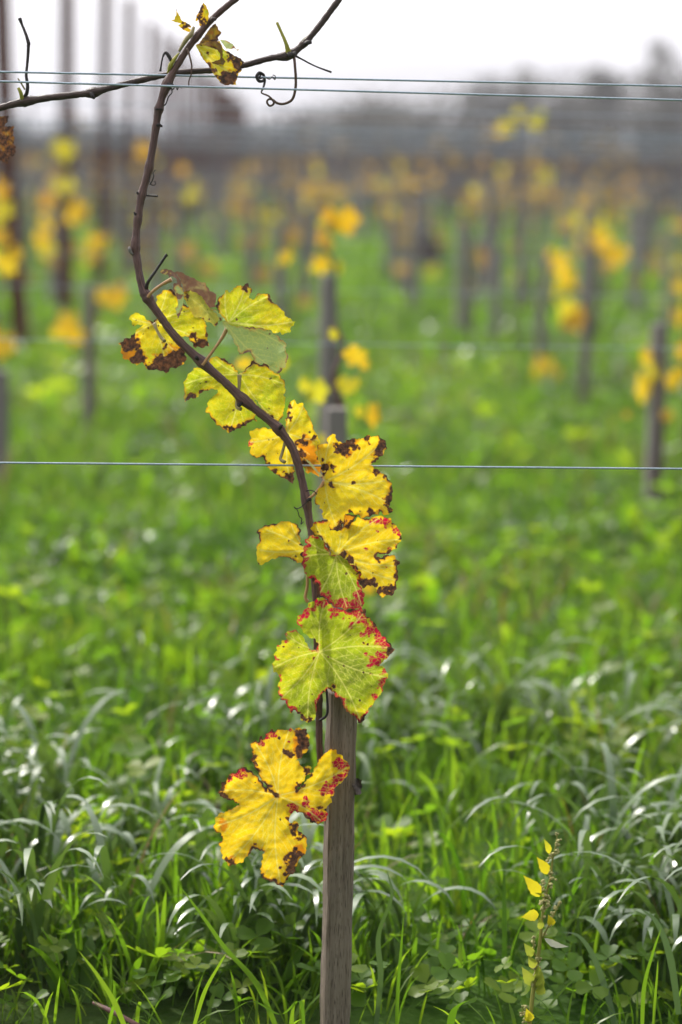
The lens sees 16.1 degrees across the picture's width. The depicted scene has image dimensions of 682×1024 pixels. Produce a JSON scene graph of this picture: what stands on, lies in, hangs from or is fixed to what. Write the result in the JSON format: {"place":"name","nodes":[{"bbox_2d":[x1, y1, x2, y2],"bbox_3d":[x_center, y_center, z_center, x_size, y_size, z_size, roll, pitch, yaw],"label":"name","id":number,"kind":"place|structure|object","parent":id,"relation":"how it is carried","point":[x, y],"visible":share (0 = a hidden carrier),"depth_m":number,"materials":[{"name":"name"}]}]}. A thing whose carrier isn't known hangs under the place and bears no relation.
{"place":"outdoors","nodes":[
{"label":"outdoors","id":0,"kind":"place"},
{"bbox_2d":[2,179,672,192],"bbox_3d":[0.032,-1.539,11.397,8.900,0.012,0.002,0,8,-5],"label":"trellis wire","id":1,"kind":"object","parent":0,"point":[346,186],"visible":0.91,"depth_m":11.40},
{"bbox_2d":[0,166,681,1023],"bbox_3d":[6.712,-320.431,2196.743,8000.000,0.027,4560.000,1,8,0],"label":"ground","id":2,"kind":"structure","parent":0,"point":[166,1012],"depth_m":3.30,"materials":[{"name":"plant"}]},
{"bbox_2d":[0,370,8,489],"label":"wooden stake","id":3,"kind":"object","parent":2,"relation":"on","point":[4,408],"visible":0.65,"depth_m":7.76,"materials":[{"name":"grey wood"}]},
{"bbox_2d":[0,178,23,359],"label":"grape vine","id":4,"kind":"object","parent":2,"relation":"on","point":[7,265],"visible":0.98,"depth_m":8.23,"materials":[{"name":"plant"}]},
{"bbox_2d":[0,0,28,352],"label":"trellis post","id":5,"kind":"object","parent":2,"relation":"on","point":[18,309],"visible":0.56,"depth_m":13.29,"materials":[{"name":"wood"}]},
{"bbox_2d":[18,192,25,293],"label":"wooden stake","id":6,"kind":"object","parent":2,"relation":"on","point":[22,204],"visible":0.36,"depth_m":14.66,"materials":[{"name":"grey wood"}]},
{"bbox_2d":[26,192,58,328],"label":"grape vine","id":7,"kind":"object","parent":2,"relation":"on","point":[50,262],"visible":0.48,"depth_m":14.64,"materials":[{"name":"plant"}]},
{"bbox_2d":[48,190,59,307],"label":"wooden stake","id":8,"kind":"object","parent":2,"relation":"on","point":[54,277],"visible":0.28,"depth_m":17.23,"materials":[{"name":"grey wood"}]},
{"bbox_2d":[34,138,89,319],"bbox_3d":[-1.578,-1.512,13.796,0.311,1.230,0.310,1,8,0],"label":"grape vine","id":9,"kind":"object","parent":2,"relation":"on","point":[64,152],"visible":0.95,"depth_m":13.77,"materials":[{"name":"plant"}]},
{"bbox_2d":[60,0,73,311],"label":"trellis post","id":10,"kind":"object","parent":2,"relation":"on","point":[66,39],"visible":0.59,"depth_m":16.40,"materials":[{"name":"wood"}]},
{"bbox_2d":[82,285,94,426],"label":"wooden stake","id":11,"kind":"object","parent":2,"relation":"on","point":[88,304],"visible":0.63,"depth_m":9.52,"materials":[{"name":"grey wood"}]},
{"bbox_2d":[51,282,128,435],"bbox_3d":[-0.990,-0.575,9.479,0.316,0.659,0.189,1,8,0],"label":"grape vine","id":12,"kind":"object","parent":2,"relation":"on","point":[69,328],"visible":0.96,"depth_m":9.42,"materials":[{"name":"plant"}]},
{"bbox_2d":[74,212,106,338],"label":"grape vine","id":13,"kind":"object","parent":2,"relation":"on","point":[93,240],"visible":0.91,"depth_m":13.59,"materials":[{"name":"plant"}]},
{"bbox_2d":[96,0,111,285],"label":"trellis post","id":14,"kind":"object","parent":2,"relation":"on","point":[104,110],"visible":0.73,"depth_m":19.59,"materials":[{"name":"wood"}]},
{"bbox_2d":[118,166,126,286],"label":"wooden stake","id":15,"kind":"object","parent":2,"relation":"on","point":[122,233],"visible":0.84,"depth_m":19.40,"materials":[{"name":"grey wood"}]},
{"bbox_2d":[105,156,142,285],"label":"grape vine","id":16,"kind":"object","parent":2,"relation":"on","point":[138,176],"visible":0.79,"depth_m":19.44,"materials":[{"name":"plant"}]},
{"bbox_2d":[123,0,133,271],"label":"trellis post","id":17,"kind":"object","parent":2,"relation":"on","point":[128,66],"visible":0.52,"depth_m":22.73,"materials":[{"name":"wood"}]},
{"bbox_2d":[143,20,154,256],"bbox_3d":[-2.071,-3.885,25.968,0.110,2.736,0.044,1,8,0],"label":"trellis post","id":18,"kind":"object","parent":2,"relation":"on","point":[149,63],"visible":0.43,"depth_m":25.89,"materials":[{"name":"wood"}]},
{"bbox_2d":[150,223,162,321],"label":"wooden stake","id":19,"kind":"object","parent":2,"relation":"on","point":[156,249],"visible":0.4,"depth_m":14.83,"materials":[{"name":"grey wood"}]},
{"bbox_2d":[158,30,167,237],"bbox_3d":[-2.149,-4.381,29.143,0.101,2.794,0.044,1,8,0],"label":"trellis post","id":20,"kind":"object","parent":2,"relation":"on","point":[163,142],"visible":0.58,"depth_m":29.14,"materials":[{"name":"wood"}]},
{"bbox_2d":[170,39,178,223],"bbox_3d":[-2.230,-4.871,32.320,0.091,2.840,0.044,1,8,0],"label":"trellis post","id":21,"kind":"object","parent":2,"relation":"on","point":[174,94],"visible":0.41,"depth_m":32.27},
{"bbox_2d":[135,141,216,281],"bbox_3d":[-1.043,-1.646,14.780,0.530,1.235,0.225,3,9,14],"label":"grape vine","id":22,"kind":"object","parent":2,"relation":"on","point":[185,248],"visible":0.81,"depth_m":14.81,"materials":[{"name":"plant"}]},
{"bbox_2d":[173,179,184,296],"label":"wooden stake","id":23,"kind":"object","parent":2,"relation":"on","point":[176,237],"visible":0.53,"depth_m":17.35,"materials":[{"name":"grey wood"}]},
{"bbox_2d":[180,43,186,221],"bbox_3d":[-2.315,-5.389,35.492,0.115,2.942,0.044,1,8,0],"label":"trellis post","id":24,"kind":"object","parent":2,"relation":"on","point":[183,92],"visible":0.49,"depth_m":35.43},
{"bbox_2d":[162,164,216,278],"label":"grape vine","id":25,"kind":"object","parent":2,"relation":"on","point":[201,188],"visible":0.75,"depth_m":17.38,"materials":[{"name":"plant"}]},
{"bbox_2d":[189,64,196,219],"bbox_3d":[-2.373,-5.767,38.685,0.098,2.762,0.044,1,8,0],"label":"trellis post","id":26,"kind":"object","parent":2,"relation":"on","point":[193,96],"visible":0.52,"depth_m":38.59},
{"bbox_2d":[196,60,202,218],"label":"trellis post","id":27,"kind":"object","parent":2,"relation":"on","point":[199,119],"visible":0.66,"depth_m":41.80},
{"bbox_2d":[203,74,208,170],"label":"trellis post","id":28,"kind":"object","parent":2,"relation":"on","point":[206,100],"visible":0.46,"depth_m":44.94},
{"bbox_2d":[209,77,214,207],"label":"trellis post","id":29,"kind":"object","parent":2,"relation":"on","point":[212,101],"visible":0.59,"depth_m":48.14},
{"bbox_2d":[218,177,227,261],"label":"wooden stake","id":30,"kind":"object","parent":2,"relation":"on","point":[222,247],"visible":0.79,"depth_m":24.67,"materials":[{"name":"grey wood"}]},
{"bbox_2d":[225,161,267,277],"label":"grape vine","id":31,"kind":"object","parent":2,"relation":"on","point":[240,209],"visible":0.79,"depth_m":20.92,"materials":[{"name":"plant"}]},
{"bbox_2d":[246,191,255,291],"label":"wooden stake","id":32,"kind":"object","parent":2,"relation":"on","point":[251,230],"visible":0.79,"depth_m":19.62,"materials":[{"name":"grey wood"}]},
{"bbox_2d":[237,164,276,288],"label":"grape vine","id":33,"kind":"object","parent":2,"relation":"on","point":[270,221],"visible":0.86,"depth_m":19.63,"materials":[{"name":"plant"}]},
{"bbox_2d":[119,0,401,886],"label":"grape vine","id":34,"kind":"object","parent":2,"relation":"on","point":[347,654],"visible":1,"depth_m":2.99,"materials":[{"name":"plant"}]},
{"bbox_2d":[273,222,287,316],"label":"wooden stake","id":35,"kind":"object","parent":2,"relation":"on","point":[280,298],"visible":0.6,"depth_m":14.99,"materials":[{"name":"grey wood"}]},
{"bbox_2d":[254,175,312,328],"bbox_3d":[-0.341,-1.570,15.023,0.377,1.043,0.158,6,9,28],"label":"grape vine","id":36,"kind":"object","parent":2,"relation":"on","point":[291,236],"visible":0.96,"depth_m":15.00,"materials":[{"name":"plant"}]},
{"bbox_2d":[301,209,310,303],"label":"wooden stake","id":37,"kind":"object","parent":2,"relation":"on","point":[305,253],"visible":0.72,"depth_m":17.48,"materials":[{"name":"grey wood"}]},
{"bbox_2d":[236,322,380,594],"bbox_3d":[-0.075,0.001,5.140,0.308,0.811,0.152,1,8,0],"label":"grape vine","id":38,"kind":"object","parent":2,"relation":"on","point":[352,355],"visible":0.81,"depth_m":5.10,"materials":[{"name":"plant"}]},
{"bbox_2d":[302,168,334,296],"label":"grape vine","id":39,"kind":"object","parent":2,"relation":"on","point":[312,189],"visible":0.73,"depth_m":17.45,"materials":[{"name":"plant"}]},
{"bbox_2d":[276,205,361,406],"bbox_3d":[-0.068,-0.387,7.071,0.157,1.018,0.226,8,11,39],"label":"grape vine","id":40,"kind":"object","parent":2,"relation":"on","point":[346,222],"visible":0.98,"depth_m":7.04,"materials":[{"name":"plant"}]},
{"bbox_2d":[301,165,344,226],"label":"grape vine","id":41,"kind":"object","parent":2,"relation":"on","point":[338,192],"visible":0.52,"depth_m":21.59,"materials":[{"name":"plant"}]},
{"bbox_2d":[316,274,336,521],"bbox_3d":[-0.045,-0.222,7.079,0.040,0.946,0.041,-1,9,-17],"label":"wooden stake","id":42,"kind":"object","parent":2,"relation":"on","point":[328,303],"visible":0.54,"depth_m":7.02,"materials":[{"name":"grey wood"}]},
{"bbox_2d":[324,407,347,609],"bbox_3d":[-0.017,0.166,5.042,0.041,0.769,0.041,0,8,-9],"label":"wooden stake","id":43,"kind":"object","parent":2,"relation":"on","point":[336,421],"visible":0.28,"depth_m":4.97,"materials":[{"name":"grey wood"}]},
{"bbox_2d":[320,689,356,1023],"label":"wooden stake","id":44,"kind":"object","parent":2,"relation":"on","point":[338,882],"visible":0.86,"depth_m":3.04,"materials":[{"name":"grey wood"}]},
{"bbox_2d":[0,333,681,1020],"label":"clover","id":45,"kind":"object","parent":2,"relation":"on","point":[440,963],"visible":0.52,"depth_m":4.26,"materials":[{"name":"green plant"}]},
{"bbox_2d":[14,101,681,233],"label":"vineyard","id":46,"kind":"object","parent":2,"relation":"on","point":[87,158],"visible":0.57,"depth_m":45.89,"materials":[{"name":"plant"}]},
{"bbox_2d":[27,64,680,177],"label":"treeline","id":47,"kind":"object","parent":2,"relation":"on","point":[422,116],"visible":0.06,"depth_m":131.27,"materials":[{"name":"grey plant"}]},
{"bbox_2d":[331,95,419,157],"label":"tree","id":48,"kind":"object","parent":2,"relation":"on","point":[367,118],"visible":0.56,"depth_m":121.54,"materials":[{"name":"grey plant"}]},
{"bbox_2d":[384,170,395,280],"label":"wooden stake","id":49,"kind":"object","parent":2,"relation":"on","point":[389,243],"visible":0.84,"depth_m":22.23,"materials":[{"name":"grey wood"}]},
{"bbox_2d":[395,184,406,289],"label":"wooden stake","id":50,"kind":"object","parent":2,"relation":"on","point":[401,212],"visible":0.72,"depth_m":19.80,"materials":[{"name":"grey wood"}]},
{"bbox_2d":[388,153,414,285],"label":"grape vine","id":51,"kind":"object","parent":2,"relation":"on","point":[400,166],"visible":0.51,"depth_m":20.87,"materials":[{"name":"plant"}]},
{"bbox_2d":[386,176,429,297],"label":"grape vine","id":52,"kind":"object","parent":2,"relation":"on","point":[392,193],"visible":0.65,"depth_m":19.77,"materials":[{"name":"plant"}]},
{"bbox_2d":[406,199,422,315],"bbox_3d":[0.524,-1.741,17.351,0.079,1.000,0.072,-3,9,-25],"label":"wooden stake","id":53,"kind":"object","parent":2,"relation":"on","point":[414,256],"visible":0.84,"depth_m":17.31,"materials":[{"name":"grey wood"}]},
{"bbox_2d":[394,160,439,277],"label":"grape vine","id":54,"kind":"object","parent":2,"relation":"on","point":[403,240],"visible":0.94,"depth_m":17.29,"materials":[{"name":"plant"}]},
{"bbox_2d":[420,228,449,267],"bbox_3d":[0.869,-2.642,24.434,0.525,0.463,0.520,1,8,0],"label":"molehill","id":55,"kind":"object","parent":2,"relation":"on","point":[430,250],"visible":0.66,"depth_m":24.31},
{"bbox_2d":[433,139,461,303],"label":"grape vine","id":56,"kind":"object","parent":2,"relation":"on","point":[451,157],"visible":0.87,"depth_m":18.00,"materials":[{"name":"plant"}]},
{"bbox_2d":[436,189,486,335],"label":"grape vine","id":57,"kind":"object","parent":2,"relation":"on","point":[467,194],"visible":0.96,"depth_m":15.11,"materials":[{"name":"plant"}]},
{"bbox_2d":[456,223,469,336],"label":"wooden stake","id":58,"kind":"object","parent":2,"relation":"on","point":[462,273],"visible":0.76,"depth_m":15.09,"materials":[{"name":"grey wood"}]},
{"bbox_2d":[473,237,482,301],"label":"wooden stake","id":59,"kind":"object","parent":2,"relation":"on","point":[477,277],"visible":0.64,"depth_m":18.58,"materials":[{"name":"grey wood"}]},
{"bbox_2d":[438,75,533,151],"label":"tree","id":60,"kind":"object","parent":2,"relation":"on","point":[499,105],"visible":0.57,"depth_m":117.05,"materials":[{"name":"grey plant"}]},
{"bbox_2d":[482,172,493,292],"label":"wooden stake","id":61,"kind":"object","parent":2,"relation":"on","point":[488,198],"visible":0.79,"depth_m":19.65,"materials":[{"name":"grey wood"}]},
{"bbox_2d":[468,158,512,253],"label":"grape vine","id":62,"kind":"object","parent":2,"relation":"on","point":[501,181],"visible":0.66,"depth_m":19.68,"materials":[{"name":"plant"}]},
{"bbox_2d":[491,247,503,339],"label":"wooden stake","id":63,"kind":"object","parent":2,"relation":"on","point":[497,284],"visible":0.73,"depth_m":14.38,"materials":[{"name":"grey wood"}]},
{"bbox_2d":[495,108,543,354],"bbox_3d":[0.985,-1.531,13.556,0.325,1.445,0.154,-2,9,-19],"label":"grape vine","id":64,"kind":"object","parent":2,"relation":"on","point":[533,124],"visible":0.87,"depth_m":13.50,"materials":[{"name":"plant"}]},
{"bbox_2d":[497,64,542,164],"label":"tree","id":65,"kind":"object","parent":2,"relation":"on","point":[530,90],"visible":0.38,"depth_m":119.28,"materials":[{"name":"grey plant"}]},
{"bbox_2d":[517,201,529,312],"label":"wooden stake","id":66,"kind":"object","parent":2,"relation":"on","point":[522,277],"visible":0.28,"depth_m":17.61,"materials":[{"name":"grey wood"}]},
{"bbox_2d":[512,156,567,307],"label":"grape vine","id":67,"kind":"object","parent":2,"relation":"on","point":[561,226],"visible":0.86,"depth_m":17.61,"materials":[{"name":"plant"}]},
{"bbox_2d":[533,255,550,365],"bbox_3d":[1.018,-0.901,12.320,0.067,0.816,0.058,-4,10,-32],"label":"wooden stake","id":68,"kind":"object","parent":2,"relation":"on","point":[544,275],"visible":0.53,"depth_m":12.28,"materials":[{"name":"grey wood"}]},
{"bbox_2d":[537,200,546,262],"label":"wooden stake","id":69,"kind":"object","parent":2,"relation":"on","point":[542,238],"visible":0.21,"depth_m":24.95,"materials":[{"name":"grey wood"}]},
{"bbox_2d":[519,832,567,1023],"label":"weed","id":70,"kind":"object","parent":2,"relation":"on","point":[535,889],"visible":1,"depth_m":2.97,"materials":[{"name":"yellow plant"}]},
{"bbox_2d":[522,152,564,281],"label":"grape vine","id":71,"kind":"object","parent":2,"relation":"on","point":[527,190],"visible":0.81,"depth_m":20.99,"materials":[{"name":"plant"}]},
{"bbox_2d":[532,247,579,381],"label":"grape vine","id":72,"kind":"object","parent":2,"relation":"on","point":[564,283],"visible":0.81,"depth_m":12.14,"materials":[{"name":"plant"}]},
{"bbox_2d":[531,94,597,155],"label":"tree","id":73,"kind":"object","parent":2,"relation":"on","point":[557,122],"visible":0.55,"depth_m":118.87,"materials":[{"name":"grey plant"}]},
{"bbox_2d":[557,287,587,407],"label":"grape vine","id":74,"kind":"object","parent":2,"relation":"on","point":[572,315],"visible":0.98,"depth_m":10.36,"materials":[{"name":"plant"}]},
{"bbox_2d":[578,278,592,408],"bbox_3d":[1.058,-0.621,10.518,0.036,0.785,0.036,-4,10,-30],"label":"wooden stake","id":75,"kind":"object","parent":2,"relation":"on","point":[587,283],"visible":0.52,"depth_m":10.48,"materials":[{"name":"grey wood"}]},
{"bbox_2d":[579,212,594,331],"bbox_3d":[1.523,-1.365,15.001,0.075,0.977,0.069,-2,9,-21],"label":"wooden stake","id":76,"kind":"object","parent":2,"relation":"on","point":[587,220],"visible":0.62,"depth_m":14.94,"materials":[{"name":"grey wood"}]},
{"bbox_2d":[566,172,625,227],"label":"grape vine","id":77,"kind":"object","parent":2,"relation":"on","point":[619,211],"visible":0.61,"depth_m":21.00,"materials":[{"name":"plant"}]},
{"bbox_2d":[592,179,601,292],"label":"wooden stake","id":78,"kind":"object","parent":2,"relation":"on","point":[596,203],"visible":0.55,"depth_m":19.77,"materials":[{"name":"grey wood"}]},
{"bbox_2d":[558,193,638,332],"bbox_3d":[1.591,-1.497,15.038,0.325,0.974,0.382,-5,10,-36],"label":"grape vine","id":79,"kind":"object","parent":2,"relation":"on","point":[601,226],"visible":0.61,"depth_m":14.99,"materials":[{"name":"plant"}]},
{"bbox_2d":[589,227,628,345],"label":"grape vine","id":80,"kind":"object","parent":2,"relation":"on","point":[618,254],"visible":0.95,"depth_m":13.84,"materials":[{"name":"plant"}]},
{"bbox_2d":[565,64,657,153],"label":"tree","id":81,"kind":"object","parent":2,"relation":"on","point":[607,106],"visible":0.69,"depth_m":115.04,"materials":[{"name":"grey plant"}]},
{"bbox_2d":[629,209,646,315],"bbox_3d":[2.164,-1.730,17.667,0.080,0.954,0.070,-2,9,-20],"label":"wooden stake","id":82,"kind":"object","parent":2,"relation":"on","point":[638,245],"visible":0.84,"depth_m":17.62,"materials":[{"name":"grey wood"}]},
{"bbox_2d":[629,154,663,313],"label":"grape vine","id":83,"kind":"object","parent":2,"relation":"on","point":[653,259],"visible":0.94,"depth_m":17.63,"materials":[{"name":"plant"}]},
{"bbox_2d":[644,180,653,270],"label":"wooden stake","id":84,"kind":"object","parent":2,"relation":"on","point":[649,228],"visible":0.66,"depth_m":25.12,"materials":[{"name":"grey wood"}]},
{"bbox_2d":[622,66,681,156],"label":"tree","id":85,"kind":"object","parent":2,"relation":"on","point":[666,95],"visible":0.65,"depth_m":111.98,"materials":[{"name":"grey plant"}]},
{"bbox_2d":[623,341,681,499],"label":"grape vine","id":86,"kind":"object","parent":2,"relation":"on","point":[643,389],"visible":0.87,"depth_m":7.41,"materials":[{"name":"plant"}]},
{"bbox_2d":[643,323,668,510],"bbox_3d":[0.975,-0.189,7.518,0.048,0.796,0.048,0,8,-8],"label":"wooden stake","id":87,"kind":"object","parent":2,"relation":"on","point":[659,332],"visible":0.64,"depth_m":7.48,"materials":[{"name":"grey wood"}]},
{"bbox_2d":[633,36,681,140],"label":"tree","id":88,"kind":"object","parent":2,"relation":"on","point":[662,49],"visible":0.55,"depth_m":117.37,"materials":[{"name":"grey plant"}]},
{"bbox_2d":[661,228,675,326],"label":"wooden stake","id":89,"kind":"object","parent":2,"relation":"on","point":[668,279],"visible":0.67,"depth_m":16.19,"materials":[{"name":"grey wood"}]},
{"bbox_2d":[672,257,681,333],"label":"grape vine","id":90,"kind":"object","parent":2,"relation":"on","point":[677,286],"visible":0.95,"depth_m":14.99,"materials":[{"name":"plant"}]},
{"bbox_2d":[0,80,681,100],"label":"trellis wire","id":91,"kind":"object","parent":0,"point":[258,88],"visible":1,"depth_m":2.98,"materials":[{"name":"metal"}]},
{"bbox_2d":[0,71,681,86],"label":"trellis wire","id":92,"kind":"object","parent":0,"point":[269,77],"visible":1,"depth_m":3.03,"materials":[{"name":"metal"}]},
{"bbox_2d":[0,0,341,163],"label":"vine cane","id":93,"kind":"object","parent":92,"relation":"attached to","point":[7,146],"visible":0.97,"depth_m":3.02,"materials":[{"name":"brown plant"}]},
{"bbox_2d":[0,462,681,469],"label":"trellis wire","id":94,"kind":"object","parent":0,"point":[77,463],"visible":0.89,"depth_m":3.01,"materials":[{"name":"metal"}]},
{"bbox_2d":[0,101,681,117],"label":"trellis wire","id":95,"kind":"object","parent":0,"point":[358,110],"visible":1,"depth_m":4.98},
{"bbox_2d":[8,118,673,132],"bbox_3d":[0.024,-1.124,7.011,6.260,0.012,0.002,0,8,-5],"label":"trellis wire","id":96,"kind":"object","parent":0,"point":[343,125],"visible":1,"depth_m":7.01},
{"bbox_2d":[0,339,681,348],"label":"trellis wire","id":97,"kind":"object","parent":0,"point":[374,344],"visible":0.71,"depth_m":5.07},
{"bbox_2d":[0,285,681,296],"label":"trellis wire","id":98,"kind":"object","parent":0,"point":[351,291],"visible":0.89,"depth_m":7.09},
{"bbox_2d":[5,126,681,141],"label":"trellis wire","id":99,"kind":"object","parent":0,"point":[343,134],"visible":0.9,"depth_m":9.29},
{"bbox_2d":[8,121,681,136],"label":"trellis wire","id":100,"kind":"object","parent":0,"point":[346,129],"visible":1,"depth_m":4.99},
{"bbox_2d":[9,190,681,203],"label":"trellis wire","id":101,"kind":"object","parent":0,"point":[346,197],"visible":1,"depth_m":9.32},
{"bbox_2d":[10,0,681,80],"label":"sky","id":102,"kind":"structure","parent":0,"point":[610,33],"materials":[{"name":"white"}]},
{"bbox_2d":[13,57,681,156],"bbox_3d":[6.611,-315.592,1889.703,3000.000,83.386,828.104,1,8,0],"label":"hills","id":103,"kind":"structure","parent":0,"point":[448,68],"depth_m":1740.88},
{"bbox_2d":[14,127,681,142],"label":"trellis wire","id":104,"kind":"object","parent":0,"point":[346,135],"visible":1,"depth_m":7.01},
{"bbox_2d":[14,131,681,145],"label":"trellis wire","id":105,"kind":"object","parent":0,"point":[346,138],"visible":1,"depth_m":9.29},
{"bbox_2d":[20,129,681,143],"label":"trellis wire","id":106,"kind":"object","parent":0,"point":[351,136],"visible":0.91,"depth_m":11.36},
{"bbox_2d":[23,253,681,264],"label":"trellis wire","id":107,"kind":"object","parent":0,"point":[359,259],"visible":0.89,"depth_m":9.37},
{"bbox_2d":[28,135,681,149],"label":"trellis wire","id":108,"kind":"object","parent":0,"point":[344,142],"visible":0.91,"depth_m":11.37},
{"bbox_2d":[30,233,679,244],"bbox_3d":[0.027,-1.295,11.433,8.900,0.012,0.002,0,8,-5],"label":"trellis wire","id":109,"kind":"object","parent":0,"point":[359,239],"visible":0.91,"depth_m":11.44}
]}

